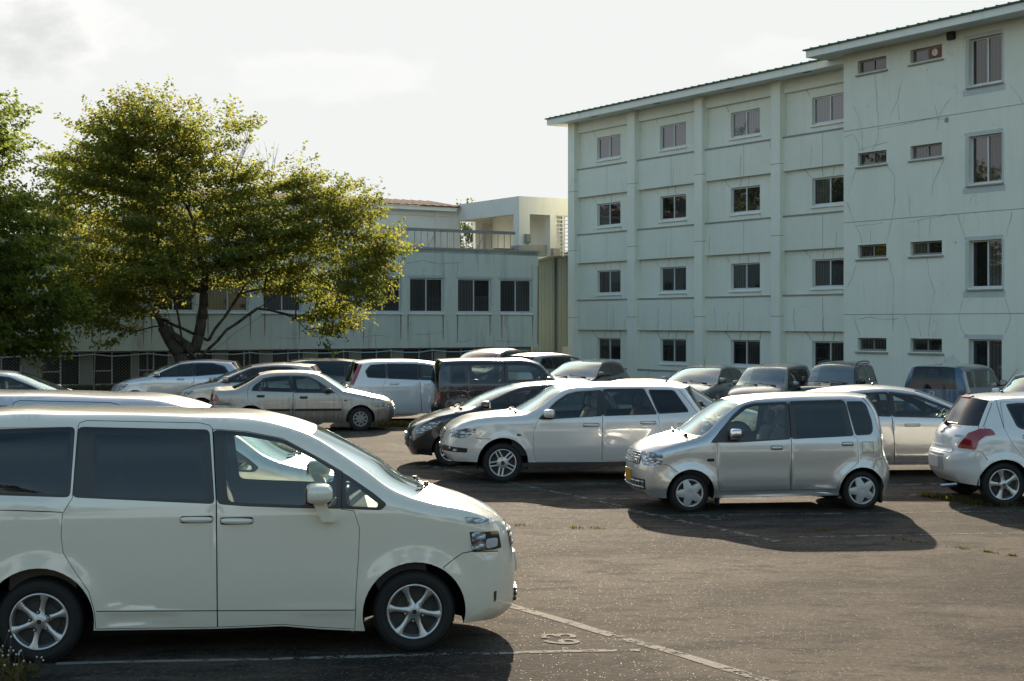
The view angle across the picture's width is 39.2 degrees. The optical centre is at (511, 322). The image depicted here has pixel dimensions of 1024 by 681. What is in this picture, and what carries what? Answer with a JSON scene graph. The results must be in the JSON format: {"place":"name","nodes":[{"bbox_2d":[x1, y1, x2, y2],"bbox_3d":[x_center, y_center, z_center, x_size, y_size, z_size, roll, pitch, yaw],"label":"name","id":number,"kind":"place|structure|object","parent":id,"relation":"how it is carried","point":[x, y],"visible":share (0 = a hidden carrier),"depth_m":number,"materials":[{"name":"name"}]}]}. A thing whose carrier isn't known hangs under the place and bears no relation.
{"place":"outdoors","nodes":[
{"label":"outdoors","id":0,"kind":"place"},
{"bbox_2d":[7,376,429,389],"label":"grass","id":1,"kind":"structure","parent":0,"point":[89,386],"depth_m":55.08,"materials":[{"name":"green plant"}]},
{"bbox_2d":[372,420,411,426],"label":"grass","id":2,"kind":"structure","parent":0,"point":[391,423],"depth_m":35.38,"materials":[{"name":"green plant"}]},
{"bbox_2d":[0,0,1018,251],"label":"sky","id":3,"kind":"structure","parent":0,"point":[443,101],"materials":[{"name":"white"}]},
{"bbox_2d":[0,388,1023,680],"bbox_3d":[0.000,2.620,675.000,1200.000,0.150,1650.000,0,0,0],"label":"ground","id":4,"kind":"structure","parent":0,"point":[860,596],"depth_m":13.19,"materials":[{"name":"grey asphalt"}]},
{"bbox_2d":[0,630,43,680],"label":"weed clump","id":5,"kind":"object","parent":4,"relation":"on","point":[15,673],"visible":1,"depth_m":10.17,"materials":[{"name":"green plant"}]},
{"bbox_2d":[0,370,70,389],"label":"hatchback","id":6,"kind":"object","parent":4,"relation":"on","point":[9,375],"visible":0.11,"depth_m":32.27,"materials":[{"name":"white paint"}]},
{"bbox_2d":[0,87,110,378],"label":"green tree","id":7,"kind":"object","parent":4,"relation":"on","point":[22,248],"visible":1,"depth_m":43.55,"materials":[{"name":"green plant"}]},
{"bbox_2d":[20,125,197,237],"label":"background tree","id":8,"kind":"object","parent":4,"relation":"on","point":[53,194],"visible":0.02,"depth_m":76.12,"materials":[{"name":"green plant"}]},
{"bbox_2d":[0,389,348,481],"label":"minivan","id":9,"kind":"object","parent":4,"relation":"on","point":[271,460],"visible":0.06,"depth_m":13.95,"materials":[{"name":"silver metal"}]},
{"bbox_2d":[111,359,243,394],"bbox_3d":[-9.659,1.806,41.995,4.019,1.481,1.895,0,0,-8],"label":"hatchback","id":10,"kind":"object","parent":4,"relation":"on","point":[176,378],"visible":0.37,"depth_m":41.24,"materials":[{"name":"silver metal"}]},
{"bbox_2d":[12,74,423,364],"bbox_3d":[-10.347,-3.089,52.059,14.089,11.706,7.999,0,0,0],"label":"broad tree","id":11,"kind":"object","parent":4,"relation":"on","point":[167,263],"visible":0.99,"depth_m":51.29,"materials":[{"name":"green plant"}]},
{"bbox_2d":[175,362,320,403],"bbox_3d":[-6.790,1.791,37.696,4.099,1.510,1.933,0,0,-6],"label":"hatchback","id":12,"kind":"object","parent":4,"relation":"on","point":[201,391],"visible":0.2,"depth_m":36.97,"materials":[{"name":"silver paint"}]},
{"bbox_2d":[0,405,516,663],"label":"minivan","id":13,"kind":"object","parent":4,"relation":"on","point":[137,519],"visible":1,"depth_m":10.93,"materials":[{"name":"white paint"}]},
{"bbox_2d":[0,348,556,389],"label":"chain link fence","id":14,"kind":"object","parent":4,"relation":"on","point":[211,354],"visible":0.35,"depth_m":55.60,"materials":[{"name":"grey metal"}]},
{"bbox_2d":[0,188,567,387],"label":"building","id":15,"kind":"structure","parent":4,"relation":"on","point":[451,294],"depth_m":64.91,"materials":[{"name":"concrete"}]},
{"bbox_2d":[0,352,20,386],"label":"window","id":16,"kind":"structure","parent":15,"relation":"in","point":[13,359],"depth_m":55.75,"materials":[{"name":"glass"}]},
{"bbox_2d":[41,352,79,386],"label":"window","id":17,"kind":"structure","parent":15,"relation":"in","point":[53,377],"depth_m":56.83,"materials":[{"name":"glass"}]},
{"bbox_2d":[48,271,90,308],"bbox_3d":[-17.323,-1.192,56.355,1.840,1.645,0.207,0,0,-32],"label":"window","id":18,"kind":"structure","parent":15,"relation":"in","point":[55,271],"depth_m":56.30,"materials":[{"name":"glass"}]},
{"bbox_2d":[92,351,131,384],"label":"window","id":19,"kind":"structure","parent":15,"relation":"in","point":[105,376],"depth_m":57.83,"materials":[{"name":"glass"}]},
{"bbox_2d":[103,274,141,308],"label":"window","id":20,"kind":"structure","parent":15,"relation":"in","point":[141,274],"depth_m":57.78,"materials":[{"name":"metal"}]},
{"bbox_2d":[138,351,168,376],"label":"window","id":21,"kind":"structure","parent":15,"relation":"in","point":[154,360],"depth_m":58.73,"materials":[{"name":"metal"}]},
{"bbox_2d":[152,278,195,313],"bbox_3d":[-13.787,-1.192,58.583,1.890,1.645,0.207,0,0,-32],"label":"window","id":22,"kind":"structure","parent":15,"relation":"in","point":[189,308],"depth_m":58.79,"materials":[{"name":"glass"}]},
{"bbox_2d":[184,350,212,359],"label":"window","id":23,"kind":"structure","parent":15,"relation":"in","point":[210,351],"depth_m":59.86,"materials":[{"name":"glass"}]},
{"bbox_2d":[208,274,248,313],"bbox_3d":[-11.822,-1.192,59.818,1.940,1.645,0.207,0,0,-32],"label":"window","id":24,"kind":"structure","parent":15,"relation":"in","point":[219,302],"depth_m":59.86,"materials":[{"name":"glass"}]},
{"bbox_2d":[228,350,260,368],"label":"window","id":25,"kind":"structure","parent":15,"relation":"in","point":[240,357],"depth_m":60.86,"materials":[{"name":"glass"}]},
{"bbox_2d":[261,276,302,313],"bbox_3d":[-9.770,-1.192,61.110,1.890,1.645,0.207,0,0,-32],"label":"window","id":26,"kind":"structure","parent":15,"relation":"in","point":[283,304],"depth_m":61.16,"materials":[{"name":"glass"}]},
{"bbox_2d":[272,349,303,361],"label":"window","id":27,"kind":"structure","parent":15,"relation":"in","point":[286,357],"depth_m":61.87,"materials":[{"name":"glass"}]},
{"bbox_2d":[314,276,350,310],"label":"window","id":28,"kind":"structure","parent":15,"relation":"in","point":[322,302],"depth_m":62.43,"materials":[{"name":"glass"}]},
{"bbox_2d":[317,349,349,365],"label":"window","id":29,"kind":"structure","parent":15,"relation":"in","point":[318,350],"depth_m":63.01,"materials":[{"name":"glass"}]},
{"bbox_2d":[361,348,392,359],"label":"window","id":30,"kind":"structure","parent":15,"relation":"in","point":[364,355],"depth_m":64.16,"materials":[{"name":"glass"}]},
{"bbox_2d":[365,277,402,313],"bbox_3d":[-5.729,-1.192,63.655,1.940,1.645,0.207,0,0,-32],"label":"window","id":31,"kind":"structure","parent":15,"relation":"in","point":[392,307],"depth_m":63.92,"materials":[{"name":"glass"}]},
{"bbox_2d":[403,348,434,376],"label":"window","id":32,"kind":"structure","parent":15,"relation":"in","point":[428,358],"depth_m":65.42,"materials":[{"name":"glass"}]},
{"bbox_2d":[408,278,444,314],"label":"window","id":33,"kind":"structure","parent":15,"relation":"in","point":[426,294],"depth_m":64.91,"materials":[{"name":"glass"}]},
{"bbox_2d":[446,347,476,357],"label":"window","id":34,"kind":"structure","parent":15,"relation":"in","point":[458,355],"depth_m":66.37,"materials":[{"name":"glass"}]},
{"bbox_2d":[456,279,492,314],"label":"window","id":35,"kind":"structure","parent":15,"relation":"in","point":[473,294],"depth_m":66.21,"materials":[{"name":"glass"}]},
{"bbox_2d":[482,224,490,248],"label":"door","id":36,"kind":"structure","parent":15,"relation":"in","point":[486,227],"depth_m":75.80,"materials":[{"name":"beige"}]},
{"bbox_2d":[485,347,514,348],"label":"window","id":37,"kind":"structure","parent":15,"relation":"in","point":[485,347],"depth_m":67.63,"materials":[{"name":"metal"}]},
{"bbox_2d":[499,279,533,314],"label":"window","id":38,"kind":"structure","parent":15,"relation":"in","point":[515,295],"depth_m":67.42,"materials":[{"name":"glass"}]},
{"bbox_2d":[209,370,394,430],"bbox_3d":[-4.995,1.839,34.431,4.392,1.414,1.934,0,0,-6],"label":"saloon car","id":39,"kind":"object","parent":4,"relation":"on","point":[313,396],"visible":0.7,"depth_m":33.69,"materials":[{"name":"silver metal"}]},
{"bbox_2d":[288,358,356,387],"bbox_3d":[-4.599,1.783,41.600,4.182,1.526,1.872,0,0,-8],"label":"people carrier","id":40,"kind":"object","parent":4,"relation":"on","point":[337,369],"visible":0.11,"depth_m":40.86,"materials":[{"name":"blue paint"}]},
{"bbox_2d":[317,362,345,387],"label":"car window","id":41,"kind":"structure","parent":40,"relation":"in","point":[336,370],"depth_m":40.83,"materials":[{"name":"black glass"}]},
{"bbox_2d":[346,363,350,376],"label":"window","id":42,"kind":"structure","parent":40,"relation":"in","point":[347,364],"depth_m":40.90,"materials":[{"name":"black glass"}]},
{"bbox_2d":[344,359,434,413],"bbox_3d":[-2.299,1.747,38.100,4.379,1.598,1.961,0,0,-10],"label":"people carrier","id":43,"kind":"object","parent":4,"relation":"on","point":[403,385],"visible":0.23,"depth_m":37.20,"materials":[{"name":"white paint"}]},
{"bbox_2d":[345,362,358,381],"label":"rear window","id":44,"kind":"structure","parent":43,"relation":"in","point":[353,367],"depth_m":37.35,"materials":[{"name":"black glass"}]},
{"bbox_2d":[367,365,384,377],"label":"window","id":45,"kind":"structure","parent":43,"relation":"in","point":[374,371],"depth_m":37.16,"materials":[{"name":"black glass"}]},
{"bbox_2d":[383,363,420,412],"bbox_3d":[-2.850,1.685,37.243,1.008,1.268,0.233,0,0,-10],"label":"door","id":46,"kind":"structure","parent":43,"relation":"in","point":[401,386],"depth_m":37.19,"materials":[{"name":"white paint"}]},
{"bbox_2d":[420,364,432,411],"bbox_3d":[-1.765,1.695,37.372,1.243,1.258,0.342,0,0,-10],"label":"door","id":47,"kind":"structure","parent":43,"relation":"in","point":[425,384],"depth_m":37.27,"materials":[{"name":"white paint"}]},
{"bbox_2d":[364,432,466,466],"bbox_3d":[-2.499,2.541,29.448,3.409,0.001,8.389,0,0,0],"label":"parking line","id":48,"kind":"object","parent":4,"relation":"on","point":[400,449],"visible":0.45,"depth_m":29.32,"materials":[{"name":"beige paint"}]},
{"bbox_2d":[55,604,777,680],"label":"parking line","id":49,"kind":"object","parent":4,"relation":"on","point":[656,647],"visible":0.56,"depth_m":10.99,"materials":[{"name":"white paint"}]},
{"bbox_2d":[456,198,472,248],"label":"background tree","id":50,"kind":"object","parent":4,"relation":"on","point":[469,235],"visible":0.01,"depth_m":94.89,"materials":[{"name":"green plant"}]},
{"bbox_2d":[460,348,521,357],"bbox_3d":[-0.901,1.711,48.599,2.049,1.670,4.576,0,0,22],"label":"estate car","id":51,"kind":"object","parent":4,"relation":"on","point":[494,353],"visible":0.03,"depth_m":48.32,"materials":[{"name":"black paint"}]},
{"bbox_2d":[404,380,583,466],"bbox_3d":[0.040,1.806,26.396,4.019,1.481,1.895,0,0,-6],"label":"hatchback","id":52,"kind":"object","parent":4,"relation":"on","point":[422,435],"visible":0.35,"depth_m":25.70,"materials":[{"name":"black paint"}]},
{"bbox_2d":[428,357,559,411],"bbox_3d":[-0.036,1.700,35.302,4.011,1.694,2.102,0,0,-8],"label":"box wagon","id":53,"kind":"object","parent":4,"relation":"on","point":[454,381],"visible":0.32,"depth_m":34.40,"materials":[{"name":"black paint"}]},
{"bbox_2d":[507,353,580,379],"bbox_3d":[1.451,1.747,46.101,1.961,1.598,4.379,0,0,42],"label":"estate car","id":54,"kind":"object","parent":4,"relation":"on","point":[551,362],"visible":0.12,"depth_m":44.62,"materials":[{"name":"grey paint"}]},
{"bbox_2d":[532,252,567,354],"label":"shed","id":55,"kind":"structure","parent":4,"relation":"on","point":[553,303],"depth_m":73.07,"materials":[{"name":"brown metal"}]},
{"bbox_2d":[562,346,567,354],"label":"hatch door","id":56,"kind":"structure","parent":55,"relation":"in","point":[564,349],"depth_m":72.33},
{"bbox_2d":[540,633,579,643],"bbox_3d":[0.383,2.539,11.572,0.294,0.001,0.384,0,0,-6],"label":"bay number","id":57,"kind":"object","parent":4,"relation":"on","point":[560,640],"visible":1,"depth_m":11.54,"materials":[{"name":"beige paint"}]},
{"bbox_2d":[439,377,706,482],"bbox_3d":[1.038,1.686,23.866,4.485,1.721,2.103,0,0,-6],"label":"estate car","id":58,"kind":"object","parent":4,"relation":"on","point":[609,423],"visible":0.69,"depth_m":23.05,"materials":[{"name":"paint"}]},
{"bbox_2d":[548,359,629,381],"bbox_3d":[2.032,1.806,41.564,1.895,1.481,4.019,0,0,27],"label":"hatchback","id":59,"kind":"object","parent":4,"relation":"on","point":[586,370],"visible":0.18,"depth_m":41.83,"materials":[{"name":"grey paint"}]},
{"bbox_2d":[614,379,757,430],"bbox_3d":[2.975,1.839,28.992,4.392,1.414,1.934,0,0,-6],"label":"saloon car","id":60,"kind":"object","parent":4,"relation":"on","point":[745,420],"visible":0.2,"depth_m":28.35,"materials":[{"name":"silver paint"}]},
{"bbox_2d":[661,357,748,403],"bbox_3d":[5.281,1.781,40.165,1.895,1.751,4.019,0,0,29],"label":"compact car","id":61,"kind":"object","parent":4,"relation":"on","point":[712,381],"visible":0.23,"depth_m":40.25,"materials":[{"name":"grey paint"}]},
{"bbox_2d":[429,465,1022,540],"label":"parking line","id":62,"kind":"object","parent":4,"relation":"on","point":[723,514],"visible":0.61,"depth_m":19.28,"materials":[{"name":"beige paint"}]},
{"bbox_2d":[625,391,889,512],"bbox_3d":[3.404,1.758,20.125,3.645,1.576,1.774,0,0,-7],"label":"wagon","id":63,"kind":"object","parent":4,"relation":"on","point":[828,444],"visible":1,"depth_m":19.49,"materials":[{"name":"silver metal"}]},
{"bbox_2d":[727,362,809,411],"bbox_3d":[6.913,1.868,38.334,1.811,1.576,3.630,0,0,29],"label":"compact car","id":64,"kind":"object","parent":4,"relation":"on","point":[776,377],"visible":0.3,"depth_m":38.29,"materials":[{"name":"grey paint"}]},
{"bbox_2d":[545,0,1023,400],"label":"apartment block","id":65,"kind":"structure","parent":4,"relation":"on","point":[860,198],"depth_m":54.58,"materials":[{"name":"white concrete"}]},
{"bbox_2d":[595,134,620,161],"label":"window","id":66,"kind":"structure","parent":65,"relation":"in","point":[610,146],"depth_m":66.24,"materials":[{"name":"glass"}]},
{"bbox_2d":[595,202,620,228],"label":"window","id":67,"kind":"structure","parent":65,"relation":"in","point":[609,213],"depth_m":66.24,"materials":[{"name":"glass"}]},
{"bbox_2d":[595,270,620,295],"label":"window","id":68,"kind":"structure","parent":65,"relation":"in","point":[609,280],"depth_m":66.24,"materials":[{"name":"glass"}]},
{"bbox_2d":[599,338,620,362],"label":"window","id":69,"kind":"structure","parent":65,"relation":"in","point":[609,348],"depth_m":66.24,"materials":[{"name":"glass"}]},
{"bbox_2d":[658,122,686,151],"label":"window","id":70,"kind":"structure","parent":65,"relation":"in","point":[674,135],"depth_m":62.27,"materials":[{"name":"glass"}]},
{"bbox_2d":[658,194,686,222],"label":"window","id":71,"kind":"structure","parent":65,"relation":"in","point":[673,207],"depth_m":62.26,"materials":[{"name":"glass"}]},
{"bbox_2d":[658,266,686,293],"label":"window","id":72,"kind":"structure","parent":65,"relation":"in","point":[673,278],"depth_m":62.26,"materials":[{"name":"glass"}]},
{"bbox_2d":[658,339,686,365],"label":"window","id":73,"kind":"structure","parent":65,"relation":"in","point":[673,350],"depth_m":62.27,"materials":[{"name":"glass"}]},
{"bbox_2d":[728,108,760,140],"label":"window","id":74,"kind":"structure","parent":65,"relation":"in","point":[744,123],"depth_m":58.33,"materials":[{"name":"glass"}]},
{"bbox_2d":[728,185,760,215],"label":"window","id":75,"kind":"structure","parent":65,"relation":"in","point":[745,200],"depth_m":58.33,"materials":[{"name":"glass"}]},
{"bbox_2d":[728,262,760,291],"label":"window","id":76,"kind":"structure","parent":65,"relation":"in","point":[745,276],"depth_m":58.33,"materials":[{"name":"glass"}]},
{"bbox_2d":[732,340,759,367],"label":"window","id":77,"kind":"structure","parent":65,"relation":"in","point":[744,352],"depth_m":58.40,"materials":[{"name":"glass"}]},
{"bbox_2d":[809,93,843,127],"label":"window","id":78,"kind":"structure","parent":65,"relation":"in","point":[830,108],"depth_m":54.44,"materials":[{"name":"glass"}]},
{"bbox_2d":[809,175,843,208],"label":"window","id":79,"kind":"structure","parent":65,"relation":"in","point":[827,190],"depth_m":54.44,"materials":[{"name":"glass"}]},
{"bbox_2d":[809,258,843,289],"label":"window","id":80,"kind":"structure","parent":65,"relation":"in","point":[827,272],"depth_m":54.44,"materials":[{"name":"glass"}]},
{"bbox_2d":[809,341,843,370],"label":"window","id":81,"kind":"structure","parent":65,"relation":"in","point":[823,350],"depth_m":54.48,"materials":[{"name":"glass"}]},
{"bbox_2d":[855,56,887,76],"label":"window","id":82,"kind":"structure","parent":65,"relation":"in","point":[876,64],"depth_m":50.96,"materials":[{"name":"grey glass"}]},
{"bbox_2d":[855,150,887,168],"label":"window","id":83,"kind":"structure","parent":65,"relation":"in","point":[878,157],"depth_m":50.98,"materials":[{"name":"black glass"}]},
{"bbox_2d":[855,244,887,260],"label":"window","id":84,"kind":"structure","parent":65,"relation":"in","point":[877,250],"depth_m":50.98,"materials":[{"name":"glass"}]},
{"bbox_2d":[855,338,887,353],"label":"window","id":85,"kind":"structure","parent":65,"relation":"in","point":[866,344],"depth_m":50.98,"materials":[{"name":"glass"}]},
{"bbox_2d":[907,45,943,66],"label":"window","id":86,"kind":"structure","parent":65,"relation":"in","point":[934,52],"depth_m":48.81,"materials":[{"name":"grey metal"}]},
{"bbox_2d":[907,143,943,161],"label":"window","id":87,"kind":"structure","parent":65,"relation":"in","point":[931,150],"depth_m":48.82,"materials":[{"name":"grey glass"}]},
{"bbox_2d":[907,240,943,257],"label":"window","id":88,"kind":"structure","parent":65,"relation":"in","point":[933,248],"depth_m":48.82,"materials":[{"name":"glass"}]},
{"bbox_2d":[907,338,943,354],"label":"window","id":89,"kind":"structure","parent":65,"relation":"in","point":[919,345],"depth_m":48.82,"materials":[{"name":"glass"}]},
{"bbox_2d":[965,34,1003,89],"bbox_3d":[15.400,-8.477,46.714,0.295,1.635,1.470,0,0,-32],"label":"window","id":90,"kind":"structure","parent":65,"relation":"in","point":[986,51],"depth_m":46.82,"materials":[{"name":"glass"}]},
{"bbox_2d":[965,133,1003,187],"bbox_3d":[15.400,-5.273,46.714,0.295,1.665,1.470,0,0,-32],"label":"window","id":91,"kind":"structure","parent":65,"relation":"in","point":[986,149],"depth_m":46.82,"materials":[{"name":"glass"}]},
{"bbox_2d":[965,239,1003,290],"bbox_3d":[15.400,-1.868,46.714,0.295,1.655,1.470,0,0,-32],"label":"window","id":92,"kind":"structure","parent":65,"relation":"in","point":[986,254],"depth_m":46.82,"materials":[{"name":"glass"}]},
{"bbox_2d":[972,339,1001,384],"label":"window","id":93,"kind":"structure","parent":65,"relation":"in","point":[986,352],"depth_m":46.74,"materials":[{"name":"glass"}]},
{"bbox_2d":[796,360,877,390],"bbox_3d":[8.691,1.835,38.483,1.794,1.642,3.455,0,0,29],"label":"off roader","id":94,"kind":"object","parent":4,"relation":"on","point":[829,373],"visible":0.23,"depth_m":38.70,"materials":[{"name":"black paint"}]},
{"bbox_2d":[801,365,821,383],"bbox_3d":[8.032,1.725,38.812,0.324,1.148,1.326,0,0,29],"label":"door","id":95,"kind":"structure","parent":94,"relation":"in","point":[815,374],"depth_m":38.88,"materials":[{"name":"paint"}]},
{"bbox_2d":[819,366,827,379],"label":"window","id":96,"kind":"structure","parent":94,"relation":"in","point":[825,368],"depth_m":39.59,"materials":[{"name":"glass"}]},
{"bbox_2d":[835,365,853,377],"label":"rear window","id":97,"kind":"structure","parent":94,"relation":"in","point":[845,368],"depth_m":40.01,"materials":[{"name":"glass"}]},
{"bbox_2d":[857,366,868,383],"bbox_3d":[9.320,1.725,38.098,0.324,1.148,1.326,0,0,29],"label":"door","id":98,"kind":"structure","parent":94,"relation":"in","point":[862,378],"depth_m":38.17,"materials":[{"name":"black paint"}]},
{"bbox_2d":[866,367,875,380],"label":"window","id":99,"kind":"structure","parent":94,"relation":"in","point":[871,375],"depth_m":39.03,"materials":[{"name":"black glass"}]},
{"bbox_2d":[809,380,952,464],"bbox_3d":[6.437,1.750,24.549,4.501,1.592,1.991,0,0,-5],"label":"car","id":100,"kind":"object","parent":4,"relation":"on","point":[908,436],"visible":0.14,"depth_m":23.74,"materials":[{"name":"silver metal"}]},
{"bbox_2d":[904,363,1008,412],"bbox_3d":[11.758,1.900,37.911,2.050,1.652,3.914,0,0,37],"label":"box wagon","id":101,"kind":"object","parent":4,"relation":"on","point":[950,382],"visible":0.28,"depth_m":36.47,"materials":[{"name":"blue paint"}]},
{"bbox_2d":[916,490,1016,507],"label":"grass","id":102,"kind":"structure","parent":4,"relation":"on","point":[976,502],"depth_m":20.52,"materials":[{"name":"green plant"}]},
{"bbox_2d":[928,370,1023,505],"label":"hatchback","id":103,"kind":"object","parent":4,"relation":"on","point":[978,442],"visible":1,"depth_m":20.08,"materials":[{"name":"white paint"}]},
{"bbox_2d":[992,371,1023,391],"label":"people carrier","id":104,"kind":"object","parent":4,"relation":"on","point":[1018,384],"visible":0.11,"depth_m":32.87,"materials":[{"name":"white paint"}]},
{"bbox_2d":[992,376,1016,391],"bbox_3d":[11.042,1.779,32.286,0.293,1.208,1.201,0,0,35],"label":"door","id":105,"kind":"structure","parent":104,"relation":"in","point":[993,389],"depth_m":31.91,"materials":[{"name":"white paint"}]},
{"bbox_2d":[1011,375,1023,390],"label":"door","id":106,"kind":"structure","parent":104,"relation":"in","point":[1018,381],"depth_m":33.10,"materials":[{"name":"white paint"}]},
{"bbox_2d":[515,523,644,528],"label":"grass","id":107,"kind":"structure","parent":0,"point":[579,526],"depth_m":17.88,"materials":[{"name":"green plant"}]},
{"bbox_2d":[765,520,1019,556],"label":"grass","id":108,"kind":"structure","parent":0,"point":[1010,554],"depth_m":16.72,"materials":[{"name":"green plant"}]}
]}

